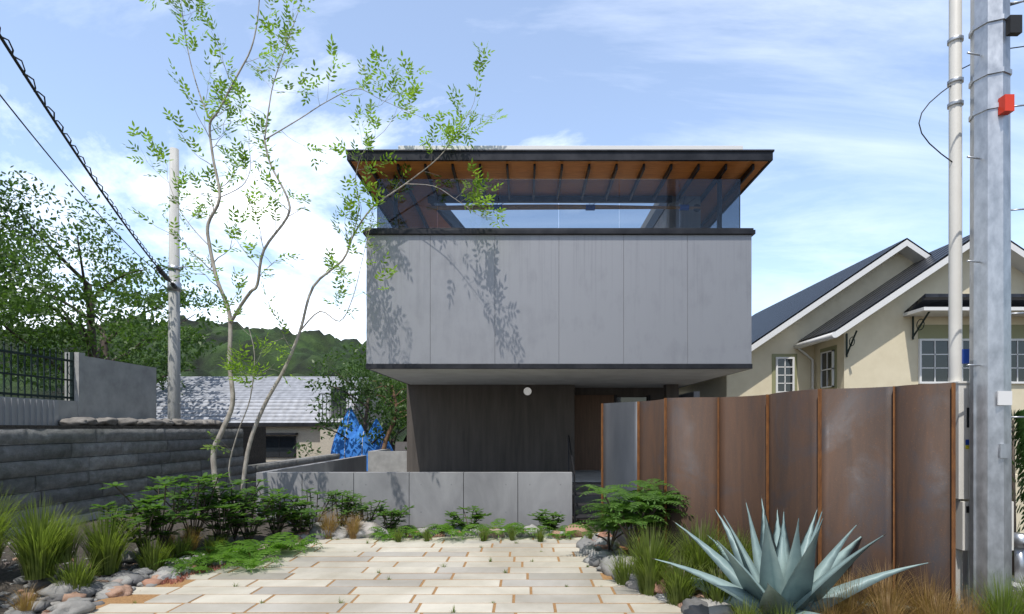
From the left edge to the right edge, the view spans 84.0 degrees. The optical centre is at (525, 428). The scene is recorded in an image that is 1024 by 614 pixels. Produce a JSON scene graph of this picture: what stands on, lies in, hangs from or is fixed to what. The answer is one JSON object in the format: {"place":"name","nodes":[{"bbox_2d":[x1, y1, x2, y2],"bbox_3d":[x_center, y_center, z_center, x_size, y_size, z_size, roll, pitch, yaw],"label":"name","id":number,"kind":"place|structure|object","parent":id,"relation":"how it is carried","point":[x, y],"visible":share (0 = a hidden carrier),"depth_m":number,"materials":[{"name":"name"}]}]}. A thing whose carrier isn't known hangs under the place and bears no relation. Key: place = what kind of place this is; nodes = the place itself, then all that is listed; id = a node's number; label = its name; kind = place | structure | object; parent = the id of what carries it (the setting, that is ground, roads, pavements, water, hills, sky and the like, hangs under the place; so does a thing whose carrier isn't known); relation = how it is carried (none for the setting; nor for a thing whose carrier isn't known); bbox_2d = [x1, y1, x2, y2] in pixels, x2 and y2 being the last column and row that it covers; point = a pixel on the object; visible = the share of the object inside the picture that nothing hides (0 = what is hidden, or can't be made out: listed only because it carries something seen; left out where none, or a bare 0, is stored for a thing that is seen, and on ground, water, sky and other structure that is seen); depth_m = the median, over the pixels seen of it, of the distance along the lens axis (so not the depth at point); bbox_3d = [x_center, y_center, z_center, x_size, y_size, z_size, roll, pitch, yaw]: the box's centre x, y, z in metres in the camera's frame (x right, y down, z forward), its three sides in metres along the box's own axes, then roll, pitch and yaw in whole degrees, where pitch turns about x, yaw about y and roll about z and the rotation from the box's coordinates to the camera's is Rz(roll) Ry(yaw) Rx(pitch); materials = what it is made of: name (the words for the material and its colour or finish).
{"place":"outdoors","nodes":[
{"label":"outdoors","id":0,"kind":"place"},
{"bbox_2d":[0,171,225,394],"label":"tree","id":1,"kind":"object","parent":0,"point":[69,332],"depth_m":15.48,"materials":[{"name":"green plant"}]},
{"bbox_2d":[0,352,265,464],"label":"concrete wall","id":2,"kind":"structure","parent":0,"point":[109,394],"depth_m":11.38,"materials":[{"name":"concrete"}]},
{"bbox_2d":[0,165,70,334],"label":"tree","id":3,"kind":"object","parent":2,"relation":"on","point":[5,208],"depth_m":14.57,"materials":[{"name":"green plant"}]},
{"bbox_2d":[0,207,72,370],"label":"tree","id":4,"kind":"object","parent":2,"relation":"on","point":[15,304],"visible":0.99,"depth_m":11.79,"materials":[{"name":"green plant"}]},
{"bbox_2d":[0,341,73,400],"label":"iron fence","id":5,"kind":"object","parent":2,"relation":"on","point":[43,356],"visible":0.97,"depth_m":10.02,"materials":[{"name":"grey metal"}]},
{"bbox_2d":[0,315,406,441],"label":"wooded hill","id":6,"kind":"structure","parent":0,"point":[311,344],"depth_m":102.31,"materials":[{"name":"green plant"}]},
{"bbox_2d":[0,0,1023,343],"label":"sky","id":7,"kind":"structure","parent":0,"point":[839,90],"materials":[{"name":"blue"}]},
{"bbox_2d":[215,435,1023,613],"bbox_3d":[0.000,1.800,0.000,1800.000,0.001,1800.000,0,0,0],"label":"ground","id":8,"kind":"structure","parent":0,"point":[399,446],"depth_m":11.27,"materials":[{"name":"soil"}]},
{"bbox_2d":[0,248,225,394],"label":"tree","id":9,"kind":"object","parent":8,"relation":"on","point":[199,340],"depth_m":28.92,"materials":[{"name":"green plant"}]},
{"bbox_2d":[0,509,310,613],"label":"planting bed soil","id":10,"kind":"structure","parent":8,"relation":"on","point":[6,578],"depth_m":7.66,"materials":[{"name":"brown soil"}]},
{"bbox_2d":[167,147,203,418],"bbox_3d":[-9.555,-2.530,16.000,1.051,10.660,0.340,0,0,0],"label":"concrete utility pole","id":11,"kind":"object","parent":8,"relation":"on","point":[174,388],"visible":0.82,"depth_m":15.89,"materials":[{"name":"grey concrete"}]},
{"bbox_2d":[0,27,176,288],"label":"overhead cables","id":12,"kind":"object","parent":11,"relation":"attached to","point":[162,273],"visible":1,"depth_m":7.79,"materials":[{"name":"black rubber"}]},
{"bbox_2d":[156,563,226,584],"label":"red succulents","id":13,"kind":"object","parent":8,"relation":"on","point":[182,578],"visible":0.28,"depth_m":6.75,"materials":[{"name":"red plant"}]},
{"bbox_2d":[0,429,406,536],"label":"stacked stone wall","id":14,"kind":"structure","parent":8,"relation":"on","point":[79,468],"depth_m":9.54,"materials":[{"name":"stone"}]},
{"bbox_2d":[156,376,388,461],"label":"neighbour house","id":15,"kind":"structure","parent":8,"relation":"on","point":[287,421],"depth_m":31.20,"materials":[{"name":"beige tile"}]},
{"bbox_2d":[122,0,507,519],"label":"ash tree","id":16,"kind":"object","parent":8,"relation":"on","point":[412,90],"depth_m":9.57,"materials":[{"name":"green plant"}]},
{"bbox_2d":[318,370,401,443],"bbox_3d":[-6.896,0.123,24.996,3.719,5.396,3.474,0,0,0],"label":"tree trunk","id":17,"kind":"object","parent":8,"relation":"on","point":[365,418],"visible":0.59,"depth_m":24.98,"materials":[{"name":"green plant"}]},
{"bbox_2d":[287,342,406,457],"bbox_3d":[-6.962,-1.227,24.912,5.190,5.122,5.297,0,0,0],"label":"tree leaves","id":18,"kind":"object","parent":17,"relation":"on","point":[373,411],"visible":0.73,"depth_m":24.09,"materials":[{"name":"green plant"}]},
{"bbox_2d":[331,406,392,470],"bbox_3d":[-7.094,0.848,25.000,3.000,3.705,2.224,0,0,0],"label":"blue tarp bundle","id":19,"kind":"object","parent":8,"relation":"on","point":[351,447],"visible":0.35,"depth_m":24.36,"materials":[{"name":"plastic"}]},
{"bbox_2d":[149,518,581,575],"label":"ferns","id":20,"kind":"object","parent":8,"relation":"on","point":[223,551],"visible":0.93,"depth_m":7.90,"materials":[{"name":"green plant"}]},
{"bbox_2d":[0,519,734,613],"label":"edging rocks","id":21,"kind":"object","parent":8,"relation":"on","point":[65,599],"visible":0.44,"depth_m":6.45,"materials":[{"name":"stone"}]},
{"bbox_2d":[342,367,406,448],"bbox_3d":[-5.509,0.528,23.663,4.470,6.556,2.324,0,0,0],"label":"tree","id":22,"kind":"object","parent":8,"relation":"on","point":[365,388],"depth_m":23.63,"materials":[{"name":"green plant"}]},
{"bbox_2d":[105,477,661,555],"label":"shrub stems","id":23,"kind":"object","parent":8,"relation":"on","point":[278,526],"visible":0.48,"depth_m":8.02,"materials":[{"name":"green plant"}]},
{"bbox_2d":[90,472,565,543],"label":"shrubs","id":24,"kind":"object","parent":23,"relation":"attached to","point":[225,497],"visible":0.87,"depth_m":8.33,"materials":[{"name":"green plant"}]},
{"bbox_2d":[559,478,692,538],"bbox_3d":[1.270,1.072,7.477,1.800,0.777,1.907,0,0,27],"label":"mahonia shrub","id":25,"kind":"object","parent":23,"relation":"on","point":[646,501],"visible":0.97,"depth_m":7.19,"materials":[{"name":"green plant"}]},
{"bbox_2d":[376,384,406,450],"bbox_3d":[-8.644,-0.956,39.775,4.810,8.550,6.733,0,0,31],"label":"tree trunk","id":26,"kind":"object","parent":8,"relation":"on","point":[393,440],"visible":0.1,"depth_m":39.90,"materials":[{"name":"brown plant"}]},
{"bbox_2d":[362,381,406,449],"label":"tree leaves","id":27,"kind":"object","parent":26,"relation":"attached to","point":[405,418],"visible":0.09,"depth_m":26.38,"materials":[{"name":"green plant"}]},
{"bbox_2d":[86,532,736,613],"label":"drive paving","id":28,"kind":"structure","parent":8,"relation":"on","point":[469,578],"depth_m":6.45,"materials":[{"name":"stone"}]},
{"bbox_2d":[2,507,993,613],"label":"dry grass tufts","id":29,"kind":"object","parent":8,"relation":"on","point":[883,603],"visible":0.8,"depth_m":4.94,"materials":[{"name":"plant"}]},
{"bbox_2d":[256,228,755,526],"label":"house","id":30,"kind":"structure","parent":8,"relation":"on","point":[513,359],"depth_m":10.36,"materials":[{"name":"concrete"}]},
{"bbox_2d":[377,179,739,227],"bbox_3d":[0.610,-4.115,14.783,6.680,0.940,8.666,0,0,0],"label":"glass railing","id":31,"kind":"object","parent":30,"relation":"on","point":[620,203],"visible":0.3,"depth_m":10.45,"materials":[{"name":"clear glass"}]},
{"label":"terrace fittings","id":32,"kind":"object","parent":30,"relation":"on","visible":0},
{"bbox_2d":[345,146,774,227],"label":"roof","id":33,"kind":"structure","parent":32,"relation":"on","point":[746,167],"depth_m":10.29,"materials":[{"name":"brown wood"}]},
{"bbox_2d":[0,542,1017,611],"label":"bed gravel","id":34,"kind":"structure","parent":8,"relation":"on","point":[4,593],"depth_m":6.04,"materials":[{"name":"grey gravel"}]},
{"bbox_2d":[0,482,1023,613],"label":"grass clumps","id":35,"kind":"object","parent":8,"relation":"on","point":[45,547],"visible":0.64,"depth_m":6.05,"materials":[{"name":"green plant"}]},
{"bbox_2d":[620,546,718,576],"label":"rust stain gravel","id":36,"kind":"structure","parent":8,"relation":"on","point":[626,548],"depth_m":8.40,"materials":[{"name":"brown gravel"}]},
{"bbox_2d":[601,383,955,613],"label":"metal fence","id":37,"kind":"object","parent":8,"relation":"on","point":[874,463],"visible":0.67,"depth_m":5.76,"materials":[{"name":"metal"}]},
{"bbox_2d":[652,496,930,613],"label":"agave","id":38,"kind":"object","parent":8,"relation":"on","point":[778,570],"visible":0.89,"depth_m":5.09,"materials":[{"name":"green plant"}]},
{"bbox_2d":[918,0,1023,613],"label":"utility pole","id":39,"kind":"object","parent":8,"relation":"on","point":[958,356],"visible":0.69,"depth_m":5.20,"materials":[{"name":"metal"}]},
{"bbox_2d":[967,0,1023,613],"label":"steel utility pole","id":40,"kind":"object","parent":8,"relation":"on","point":[995,25],"visible":1,"depth_m":4.89,"materials":[{"name":"metal"}]},
{"bbox_2d":[1011,409,1023,574],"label":"hedge","id":41,"kind":"object","parent":8,"relation":"on","point":[1018,431],"depth_m":6.91,"materials":[{"name":"green plant"}]},
{"bbox_2d":[1012,533,1023,590],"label":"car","id":42,"kind":"object","parent":8,"relation":"on","point":[1018,553],"visible":0.78,"depth_m":6.46,"materials":[{"name":"metal"}]},
{"bbox_2d":[679,235,1023,532],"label":"neighbour house","id":43,"kind":"structure","parent":0,"point":[879,319],"depth_m":14.00,"materials":[{"name":"beige paint"}]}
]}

